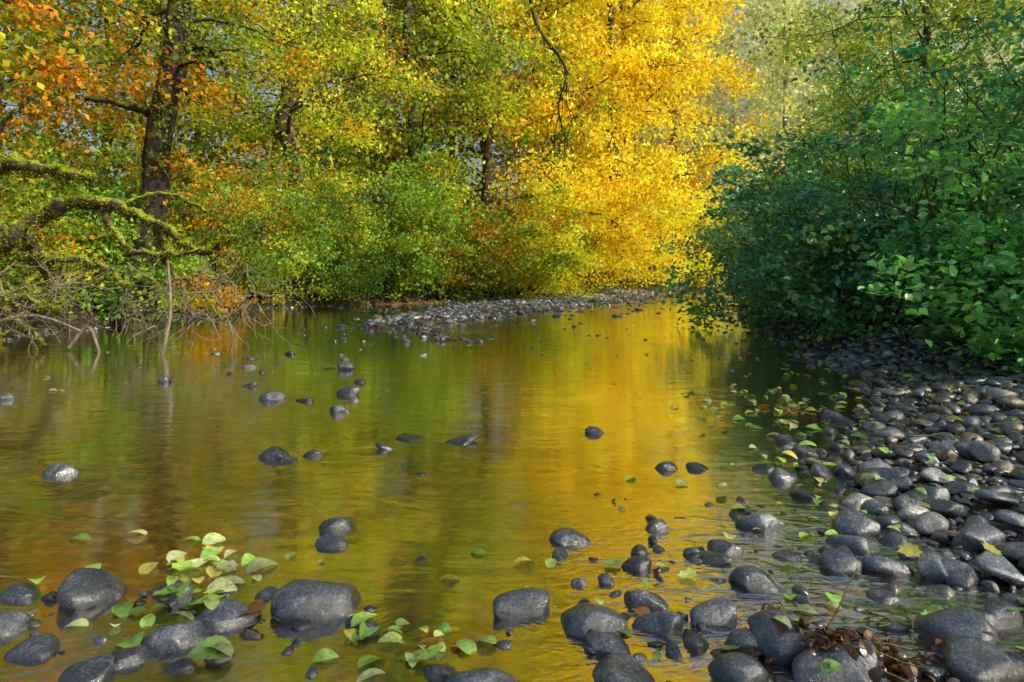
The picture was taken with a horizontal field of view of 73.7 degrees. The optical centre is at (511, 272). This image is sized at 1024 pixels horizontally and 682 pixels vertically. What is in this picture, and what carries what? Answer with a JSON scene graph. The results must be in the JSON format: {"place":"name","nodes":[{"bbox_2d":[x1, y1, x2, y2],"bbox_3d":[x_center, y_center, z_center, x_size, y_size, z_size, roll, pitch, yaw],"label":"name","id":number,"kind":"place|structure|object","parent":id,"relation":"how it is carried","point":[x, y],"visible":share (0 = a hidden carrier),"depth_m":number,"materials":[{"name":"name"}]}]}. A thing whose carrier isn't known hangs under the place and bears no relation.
{"place":"outdoors","nodes":[
{"label":"outdoors","id":0,"kind":"place"},
{"bbox_2d":[0,286,1023,681],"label":"stream water","id":1,"kind":"structure","parent":0,"point":[176,460],"depth_m":4.29,"materials":[{"name":"liquid"}]},
{"bbox_2d":[0,610,32,637],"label":"river rock","id":2,"kind":"object","parent":1,"relation":"in","point":[12,622],"visible":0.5,"depth_m":2.48,"materials":[{"name":"stone"}]},
{"bbox_2d":[0,582,39,601],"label":"river rock","id":3,"kind":"object","parent":1,"relation":"in","point":[19,591],"visible":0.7,"depth_m":2.72,"materials":[{"name":"stone"}]},
{"bbox_2d":[3,633,60,660],"bbox_3d":[-1.642,1.306,2.357,0.166,0.101,0.142,0,0,0],"label":"river rock","id":4,"kind":"object","parent":1,"relation":"in","point":[38,646],"visible":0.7,"depth_m":2.32,"materials":[{"name":"stone"}]},
{"bbox_2d":[42,462,80,477],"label":"river rock","id":5,"kind":"object","parent":1,"relation":"in","point":[55,470],"visible":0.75,"depth_m":4.38,"materials":[{"name":"stone"}]},
{"bbox_2d":[58,654,115,681],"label":"river rock","id":6,"kind":"object","parent":1,"relation":"in","point":[99,668],"visible":0.97,"depth_m":2.19,"materials":[{"name":"stone"}]},
{"bbox_2d":[56,568,128,613],"bbox_3d":[-1.667,1.283,2.736,0.252,0.178,0.278,0,0,0],"label":"river rock","id":7,"kind":"object","parent":1,"relation":"in","point":[81,589],"visible":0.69,"depth_m":2.68,"materials":[{"name":"stone"}]},
{"bbox_2d":[150,583,194,603],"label":"river rock","id":8,"kind":"object","parent":1,"relation":"in","point":[183,597],"visible":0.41,"depth_m":2.71,"materials":[{"name":"stone"}]},
{"bbox_2d":[140,620,209,652],"bbox_3d":[-1.200,1.300,2.424,0.241,0.124,0.184,0,0,0],"label":"river rock","id":9,"kind":"object","parent":1,"relation":"in","point":[178,636],"visible":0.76,"depth_m":2.37,"materials":[{"name":"stone"}]},
{"bbox_2d":[165,658,196,672],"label":"river rock","id":10,"kind":"object","parent":1,"relation":"in","point":[183,665],"visible":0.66,"depth_m":2.23,"materials":[{"name":"stone"}]},
{"bbox_2d":[195,598,261,632],"bbox_3d":[-1.070,1.310,2.559,0.240,0.146,0.197,0,0,0],"label":"river rock","id":11,"kind":"object","parent":1,"relation":"in","point":[224,615],"visible":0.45,"depth_m":2.52,"materials":[{"name":"stone"}]},
{"bbox_2d":[270,579,360,622],"bbox_3d":[-0.751,1.287,2.669,0.341,0.176,0.274,0,0,0],"label":"river rock","id":12,"kind":"object","parent":1,"relation":"in","point":[309,600],"visible":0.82,"depth_m":2.58,"materials":[{"name":"stone"}]},
{"bbox_2d":[315,532,347,548],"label":"river rock","id":13,"kind":"object","parent":1,"relation":"in","point":[331,540],"visible":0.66,"depth_m":3.24,"materials":[{"name":"stone"}]},
{"bbox_2d":[319,517,354,533],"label":"river rock","id":14,"kind":"object","parent":1,"relation":"in","point":[336,524],"visible":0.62,"depth_m":3.44,"materials":[{"name":"stone"}]},
{"bbox_2d":[423,664,457,679],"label":"river rock","id":15,"kind":"object","parent":1,"relation":"in","point":[436,671],"visible":0.74,"depth_m":2.19,"materials":[{"name":"stone"}]},
{"bbox_2d":[549,527,590,545],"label":"river rock","id":16,"kind":"object","parent":1,"relation":"in","point":[566,536],"visible":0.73,"depth_m":3.28,"materials":[{"name":"stone"}]},
{"bbox_2d":[697,551,731,564],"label":"river rock","id":17,"kind":"object","parent":1,"relation":"in","point":[713,557],"visible":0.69,"depth_m":3.06,"materials":[{"name":"stone"}]},
{"bbox_2d":[0,248,1023,587],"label":"ground","id":18,"kind":"structure","parent":0,"point":[416,296],"depth_m":16.04,"materials":[{"name":"grey gravel"}]},
{"bbox_2d":[0,137,122,341],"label":"streamside shrub","id":19,"kind":"object","parent":18,"relation":"on","point":[58,248],"visible":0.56,"depth_m":14.08,"materials":[{"name":"green plant"}]},
{"bbox_2d":[0,0,178,256],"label":"maple tree","id":20,"kind":"object","parent":18,"relation":"on","point":[77,115],"visible":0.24,"depth_m":18.30,"materials":[{"name":"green plant"}]},
{"bbox_2d":[0,0,223,244],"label":"maple tree","id":21,"kind":"object","parent":18,"relation":"on","point":[101,115],"visible":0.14,"depth_m":26.71,"materials":[{"name":"orange plant"}]},
{"bbox_2d":[0,118,224,298],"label":"streamside shrub","id":22,"kind":"object","parent":18,"relation":"on","point":[49,153],"visible":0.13,"depth_m":16.95,"materials":[{"name":"green plant"}]},
{"bbox_2d":[0,164,234,324],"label":"streamside shrub","id":23,"kind":"object","parent":18,"relation":"on","point":[107,304],"visible":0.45,"depth_m":16.43,"materials":[{"name":"green plant"}]},
{"bbox_2d":[0,0,251,300],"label":"maple tree","id":24,"kind":"object","parent":18,"relation":"on","point":[20,11],"visible":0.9,"depth_m":15.06,"materials":[{"name":"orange plant"}]},
{"bbox_2d":[0,94,315,353],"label":"mossy leaning tree","id":25,"kind":"object","parent":18,"relation":"on","point":[21,235],"visible":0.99,"depth_m":11.80,"materials":[{"name":"green plant"}]},
{"bbox_2d":[10,140,305,270],"bbox_3d":[-11.336,-1.741,21.359,8.572,5.643,7.029,0,0,0],"label":"streamside shrub","id":26,"kind":"object","parent":18,"relation":"on","point":[205,180],"visible":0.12,"depth_m":22.25,"materials":[{"name":"green plant"}]},
{"bbox_2d":[6,0,348,255],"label":"maple tree","id":27,"kind":"object","parent":18,"relation":"on","point":[132,134],"visible":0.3,"depth_m":23.86,"materials":[{"name":"yellow plant"}]},
{"bbox_2d":[71,147,322,314],"bbox_3d":[-9.416,-0.713,19.581,7.075,4.990,7.456,0,0,0],"label":"streamside shrub","id":28,"kind":"object","parent":18,"relation":"on","point":[208,283],"visible":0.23,"depth_m":19.71,"materials":[{"name":"green plant"}]},
{"bbox_2d":[92,146,355,309],"bbox_3d":[-9.961,-1.380,22.375,8.557,5.761,7.956,0,0,-23],"label":"streamside shrub","id":29,"kind":"object","parent":18,"relation":"on","point":[308,258],"visible":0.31,"depth_m":22.15,"materials":[{"name":"green plant"}]},
{"bbox_2d":[195,148,359,308],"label":"streamside shrub","id":30,"kind":"object","parent":18,"relation":"on","point":[324,186],"visible":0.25,"depth_m":24.79,"materials":[{"name":"green plant"}]},
{"bbox_2d":[177,0,391,266],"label":"maple tree","id":31,"kind":"object","parent":18,"relation":"on","point":[243,130],"visible":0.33,"depth_m":28.04,"materials":[{"name":"yellow plant"}]},
{"bbox_2d":[192,0,403,227],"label":"maple tree","id":32,"kind":"object","parent":18,"relation":"on","point":[248,167],"visible":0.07,"depth_m":36.92,"materials":[{"name":"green plant"}]},
{"bbox_2d":[177,0,451,293],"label":"mossy maple tree","id":33,"kind":"object","parent":18,"relation":"on","point":[286,110],"visible":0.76,"depth_m":26.68,"materials":[{"name":"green plant"}]},
{"bbox_2d":[236,161,420,305],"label":"streamside shrub","id":34,"kind":"object","parent":18,"relation":"on","point":[326,283],"visible":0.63,"depth_m":26.32,"materials":[{"name":"green plant"}]},
{"bbox_2d":[47,0,620,325],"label":"leaning maple tree","id":35,"kind":"object","parent":18,"relation":"on","point":[161,124],"visible":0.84,"depth_m":16.67,"materials":[{"name":"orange plant"}]},
{"bbox_2d":[264,0,483,238],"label":"maple tree","id":36,"kind":"object","parent":18,"relation":"on","point":[365,100],"visible":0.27,"depth_m":33.21,"materials":[{"name":"yellow plant"}]},
{"bbox_2d":[311,138,490,303],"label":"streamside shrub","id":37,"kind":"object","parent":18,"relation":"on","point":[425,270],"visible":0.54,"depth_m":28.26,"materials":[{"name":"green plant"}]},
{"bbox_2d":[262,0,565,279],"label":"maple tree","id":38,"kind":"object","parent":18,"relation":"on","point":[415,103],"visible":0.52,"depth_m":33.12,"materials":[{"name":"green plant"}]},
{"bbox_2d":[297,145,540,298],"bbox_3d":[-4.751,-2.106,28.387,9.732,6.804,7.995,0,0,36],"label":"streamside shrub","id":39,"kind":"object","parent":18,"relation":"on","point":[454,249],"visible":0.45,"depth_m":28.20,"materials":[{"name":"green plant"}]},
{"bbox_2d":[301,0,544,259],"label":"maple tree","id":40,"kind":"object","parent":18,"relation":"on","point":[464,80],"visible":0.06,"depth_m":41.53,"materials":[{"name":"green plant"}]},
{"bbox_2d":[0,286,920,386],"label":"gravel bar","id":41,"kind":"object","parent":18,"relation":"on","point":[471,306],"visible":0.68,"depth_m":19.50,"materials":[{"name":"gravel"}]},
{"bbox_2d":[330,0,615,285],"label":"maple tree","id":42,"kind":"object","parent":18,"relation":"on","point":[489,165],"visible":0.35,"depth_m":37.24,"materials":[{"name":"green plant"}]},
{"bbox_2d":[27,483,929,681],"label":"river pebbles","id":43,"kind":"object","parent":18,"relation":"on","point":[672,649],"visible":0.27,"depth_m":2.64,"materials":[{"name":"stone"}]},
{"bbox_2d":[110,644,153,670],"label":"river rock","id":44,"kind":"object","parent":43,"relation":"on","point":[127,657],"visible":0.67,"depth_m":2.27,"materials":[{"name":"stone"}]},
{"bbox_2d":[444,667,519,681],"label":"river rock","id":45,"kind":"object","parent":18,"relation":"on","point":[486,674],"visible":1,"depth_m":2.11,"materials":[{"name":"stone"}]},
{"bbox_2d":[403,156,598,301],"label":"streamside shrub","id":46,"kind":"object","parent":18,"relation":"on","point":[489,282],"visible":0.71,"depth_m":29.95,"materials":[{"name":"green plant"}]},
{"bbox_2d":[0,0,1023,246],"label":"woodland","id":47,"kind":"object","parent":18,"relation":"on","point":[32,126],"visible":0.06,"depth_m":45.03,"materials":[{"name":"orange plant"}]},
{"bbox_2d":[493,587,549,619],"bbox_3d":[0.038,1.303,2.653,0.222,0.140,0.195,0,0,0],"label":"river rock","id":48,"kind":"object","parent":18,"relation":"on","point":[526,602],"visible":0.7,"depth_m":2.60,"materials":[{"name":"stone"}]},
{"bbox_2d":[27,330,1023,681],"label":"fallen leaves","id":49,"kind":"object","parent":18,"relation":"on","point":[211,646],"visible":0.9,"depth_m":2.77,"materials":[{"name":"green plant"}]},
{"bbox_2d":[434,207,616,297],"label":"streamside shrub","id":50,"kind":"object","parent":18,"relation":"on","point":[565,239],"visible":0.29,"depth_m":32.61,"materials":[{"name":"yellow plant"}]},
{"bbox_2d":[428,0,673,274],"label":"maple tree","id":51,"kind":"object","parent":18,"relation":"on","point":[625,126],"visible":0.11,"depth_m":42.73,"materials":[{"name":"yellow plant"}]},
{"bbox_2d":[477,0,677,266],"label":"maple tree","id":52,"kind":"object","parent":18,"relation":"on","point":[617,24],"visible":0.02,"depth_m":48.34,"materials":[{"name":"yellow plant"}]},
{"bbox_2d":[456,0,712,284],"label":"maple tree","id":53,"kind":"object","parent":18,"relation":"on","point":[631,241],"visible":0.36,"depth_m":37.43,"materials":[{"name":"yellow plant"}]},
{"bbox_2d":[498,159,671,292],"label":"streamside shrub","id":54,"kind":"object","parent":18,"relation":"on","point":[583,194],"visible":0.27,"depth_m":35.68,"materials":[{"name":"yellow plant"}]},
{"bbox_2d":[560,602,627,638],"bbox_3d":[0.298,1.300,2.524,0.256,0.133,0.217,0,0,0],"label":"river rock","id":55,"kind":"object","parent":18,"relation":"on","point":[579,620],"visible":0.73,"depth_m":2.47,"materials":[{"name":"stone"}]},
{"bbox_2d":[506,152,692,290],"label":"streamside shrub","id":56,"kind":"object","parent":18,"relation":"on","point":[608,281],"visible":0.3,"depth_m":38.87,"materials":[{"name":"yellow plant"}]},
{"bbox_2d":[584,632,630,656],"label":"river rock","id":57,"kind":"object","parent":18,"relation":"on","point":[602,644],"visible":0.44,"depth_m":2.33,"materials":[{"name":"stone"}]},
{"bbox_2d":[491,0,736,282],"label":"maple tree","id":58,"kind":"object","parent":18,"relation":"on","point":[644,177],"visible":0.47,"depth_m":43.17,"materials":[{"name":"yellow plant"}]},
{"bbox_2d":[592,652,654,681],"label":"river rock","id":59,"kind":"object","parent":18,"relation":"on","point":[617,667],"visible":1,"depth_m":2.17,"materials":[{"name":"stone"}]},
{"bbox_2d":[621,555,651,572],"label":"river rock","id":60,"kind":"object","parent":18,"relation":"on","point":[640,564],"visible":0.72,"depth_m":2.98,"materials":[{"name":"stone"}]},
{"bbox_2d":[624,590,668,610],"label":"river rock","id":61,"kind":"object","parent":18,"relation":"on","point":[646,598],"visible":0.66,"depth_m":2.65,"materials":[{"name":"stone"}]},
{"bbox_2d":[585,183,725,292],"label":"streamside shrub","id":62,"kind":"object","parent":18,"relation":"on","point":[666,258],"visible":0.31,"depth_m":42.32,"materials":[{"name":"yellow plant"}]},
{"bbox_2d":[632,611,682,636],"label":"river rock","id":63,"kind":"object","parent":18,"relation":"on","point":[666,623],"visible":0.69,"depth_m":2.48,"materials":[{"name":"stone"}]},
{"bbox_2d":[571,0,763,286],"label":"maple tree","id":64,"kind":"object","parent":18,"relation":"on","point":[712,29],"visible":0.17,"depth_m":47.90,"materials":[{"name":"yellow plant"}]},
{"bbox_2d":[631,189,726,287],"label":"streamside shrub","id":65,"kind":"object","parent":18,"relation":"on","point":[695,220],"visible":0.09,"depth_m":45.79,"materials":[{"name":"yellow plant"}]},
{"bbox_2d":[593,0,787,287],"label":"maple tree","id":66,"kind":"object","parent":18,"relation":"on","point":[721,65],"visible":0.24,"depth_m":51.06,"materials":[{"name":"yellow plant"}]},
{"bbox_2d":[639,194,745,287],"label":"streamside shrub","id":67,"kind":"object","parent":18,"relation":"on","point":[699,273],"visible":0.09,"depth_m":51.07,"materials":[{"name":"yellow plant"}]},
{"bbox_2d":[689,598,736,627],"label":"river rock","id":68,"kind":"object","parent":18,"relation":"on","point":[716,613],"visible":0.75,"depth_m":2.53,"materials":[{"name":"stone"}]},
{"bbox_2d":[707,539,743,556],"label":"river rock","id":69,"kind":"object","parent":18,"relation":"on","point":[729,549],"visible":0.53,"depth_m":3.16,"materials":[{"name":"stone"}]},
{"bbox_2d":[707,652,769,681],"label":"river rock","id":70,"kind":"object","parent":18,"relation":"on","point":[734,667],"visible":0.92,"depth_m":2.16,"materials":[{"name":"stone"}]},
{"bbox_2d":[724,628,761,655],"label":"river rock","id":71,"kind":"object","parent":18,"relation":"on","point":[745,638],"visible":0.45,"depth_m":2.34,"materials":[{"name":"stone"}]},
{"bbox_2d":[728,565,778,592],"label":"river rock","id":72,"kind":"object","parent":18,"relation":"on","point":[752,579],"visible":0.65,"depth_m":2.81,"materials":[{"name":"stone"}]},
{"bbox_2d":[735,512,785,531],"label":"river rock","id":73,"kind":"object","parent":18,"relation":"on","point":[765,522],"visible":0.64,"depth_m":3.46,"materials":[{"name":"stone"}]},
{"bbox_2d":[644,159,881,305],"bbox_3d":[8.499,-0.820,21.277,6.400,5.464,6.367,0,0,-40],"label":"vine maple shrub","id":74,"kind":"object","parent":18,"relation":"on","point":[672,243],"visible":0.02,"depth_m":21.38,"materials":[{"name":"green plant"}]},
{"bbox_2d":[627,161,900,330],"bbox_3d":[6.515,-0.564,16.135,6.647,4.743,6.517,0,0,-12],"label":"vine maple shrub","id":75,"kind":"object","parent":18,"relation":"on","point":[694,311],"visible":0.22,"depth_m":15.90,"materials":[{"name":"green plant"}]},
{"bbox_2d":[768,467,797,482],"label":"river rock","id":76,"kind":"object","parent":18,"relation":"on","point":[779,475],"visible":0.62,"depth_m":4.25,"materials":[{"name":"stone"}]},
{"bbox_2d":[662,141,916,320],"bbox_3d":[7.474,-0.910,18.820,7.276,5.055,6.805,0,0,0],"label":"vine maple shrub","id":77,"kind":"object","parent":18,"relation":"on","point":[781,171],"visible":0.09,"depth_m":17.20,"materials":[{"name":"green plant"}]},
{"bbox_2d":[674,129,926,336],"bbox_3d":[6.071,-0.701,13.067,5.394,4.380,5.073,0,0,0],"label":"vine maple shrub","id":78,"kind":"object","parent":18,"relation":"on","point":[777,265],"visible":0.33,"depth_m":13.50,"materials":[{"name":"green plant"}]},
{"bbox_2d":[582,0,1023,279],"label":"distant forest","id":79,"kind":"object","parent":18,"relation":"on","point":[783,90],"visible":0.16,"depth_m":64.94,"materials":[{"name":"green plant"}]},
{"bbox_2d":[792,638,879,681],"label":"river rock","id":80,"kind":"object","parent":18,"relation":"on","point":[806,665],"visible":0.69,"depth_m":2.13,"materials":[{"name":"stone"}]},
{"bbox_2d":[818,548,861,574],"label":"river rock","id":81,"kind":"object","parent":18,"relation":"on","point":[835,561],"visible":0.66,"depth_m":2.97,"materials":[{"name":"stone"}]},
{"bbox_2d":[724,0,973,193],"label":"alder tree","id":82,"kind":"object","parent":18,"relation":"on","point":[815,28],"visible":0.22,"depth_m":25.22,"materials":[{"name":"green plant"}]},
{"bbox_2d":[682,439,1023,681],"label":"gravel bank","id":83,"kind":"structure","parent":18,"relation":"on","point":[785,649],"depth_m":3.25,"materials":[{"name":"stone"}]},
{"bbox_2d":[682,88,1023,346],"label":"vine maple shrub","id":84,"kind":"object","parent":18,"relation":"on","point":[849,313],"visible":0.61,"depth_m":11.40,"materials":[{"name":"green plant"}]},
{"bbox_2d":[831,510,880,538],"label":"river rock","id":85,"kind":"object","parent":18,"relation":"on","point":[845,522],"visible":0.66,"depth_m":3.37,"materials":[{"name":"stone"}]},
{"bbox_2d":[695,0,1023,235],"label":"alder tree","id":86,"kind":"object","parent":18,"relation":"on","point":[923,6],"visible":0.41,"depth_m":17.06,"materials":[{"name":"green plant"}]},
{"bbox_2d":[719,0,1023,308],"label":"vine maple shrub","id":87,"kind":"object","parent":18,"relation":"on","point":[869,113],"visible":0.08,"depth_m":15.74,"materials":[{"name":"green plant"}]},
{"bbox_2d":[734,1,1023,321],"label":"vine maple shrub","id":88,"kind":"object","parent":18,"relation":"on","point":[917,49],"visible":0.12,"depth_m":11.44,"materials":[{"name":"green plant"}]},
{"bbox_2d":[735,21,1023,295],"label":"vine maple shrub","id":89,"kind":"object","parent":18,"relation":"on","point":[833,84],"visible":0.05,"depth_m":20.26,"materials":[{"name":"green plant"}]},
{"bbox_2d":[741,322,1023,463],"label":"gravel bank","id":90,"kind":"structure","parent":18,"relation":"on","point":[995,387],"depth_m":6.51,"materials":[{"name":"stone"}]},
{"bbox_2d":[742,328,1023,681],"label":"leaf litter","id":91,"kind":"object","parent":18,"relation":"on","point":[824,637],"visible":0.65,"depth_m":2.27,"materials":[{"name":"brown plant"}]},
{"bbox_2d":[861,467,907,479],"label":"river rock","id":92,"kind":"object","parent":18,"relation":"on","point":[888,473],"visible":0.3,"depth_m":4.16,"materials":[{"name":"stone"}]},
{"bbox_2d":[774,50,1023,316],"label":"vine maple shrub","id":93,"kind":"object","parent":18,"relation":"on","point":[814,193],"visible":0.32,"depth_m":9.75,"materials":[{"name":"green plant"}]},
{"bbox_2d":[799,0,1023,153],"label":"alder tree","id":94,"kind":"object","parent":18,"relation":"on","point":[959,72],"visible":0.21,"depth_m":17.88,"materials":[{"name":"green plant"}]},
{"bbox_2d":[813,2,1022,201],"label":"alder tree","id":95,"kind":"object","parent":18,"relation":"on","point":[913,32],"visible":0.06,"depth_m":29.15,"materials":[{"name":"green plant"}]},
{"bbox_2d":[828,0,1023,230],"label":"alder tree","id":96,"kind":"object","parent":18,"relation":"on","point":[910,36],"visible":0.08,"depth_m":22.17,"materials":[{"name":"green plant"}]},
{"bbox_2d":[831,87,1023,360],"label":"vine maple shrub","id":97,"kind":"object","parent":18,"relation":"on","point":[952,181],"visible":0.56,"depth_m":9.18,"materials":[{"name":"green plant"}]},
{"bbox_2d":[854,185,1023,379],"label":"vine maple shrub","id":98,"kind":"object","parent":18,"relation":"on","point":[993,343],"visible":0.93,"depth_m":7.78,"materials":[{"name":"green plant"}]},
{"bbox_2d":[871,4,1023,291],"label":"vine maple shrub","id":99,"kind":"object","parent":18,"relation":"on","point":[933,21],"visible":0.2,"depth_m":11.61,"materials":[{"name":"green plant"}]},
{"bbox_2d":[941,558,981,589],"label":"river rock","id":100,"kind":"object","parent":18,"relation":"on","point":[964,576],"visible":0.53,"depth_m":2.85,"materials":[{"name":"stone"}]},
{"bbox_2d":[947,482,979,496],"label":"river rock","id":101,"kind":"object","parent":18,"relation":"on","point":[957,488],"visible":0.48,"depth_m":3.86,"materials":[{"name":"stone"}]},
{"bbox_2d":[919,34,1023,174],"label":"alder tree","id":102,"kind":"object","parent":18,"relation":"on","point":[1010,75],"visible":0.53,"depth_m":11.23,"materials":[{"name":"green plant"}]},
{"bbox_2d":[922,0,1023,196],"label":"alder tree","id":103,"kind":"object","parent":18,"relation":"on","point":[1002,79],"visible":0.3,"depth_m":13.34,"materials":[{"name":"green plant"}]},
{"bbox_2d":[949,522,1005,552],"bbox_3d":[2.201,1.277,3.231,0.244,0.186,0.163,0,0,-16],"label":"river rock","id":104,"kind":"object","parent":18,"relation":"on","point":[970,536],"visible":0.6,"depth_m":3.18,"materials":[{"name":"stone"}]},
{"bbox_2d":[942,635,1023,681],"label":"river rock","id":105,"kind":"object","parent":18,"relation":"on","point":[969,659],"visible":0.96,"depth_m":2.16,"materials":[{"name":"stone"}]},
{"bbox_2d":[0,0,1023,248],"label":"sky","id":106,"kind":"structure","parent":0,"point":[7,107],"materials":[{"name":"white"}]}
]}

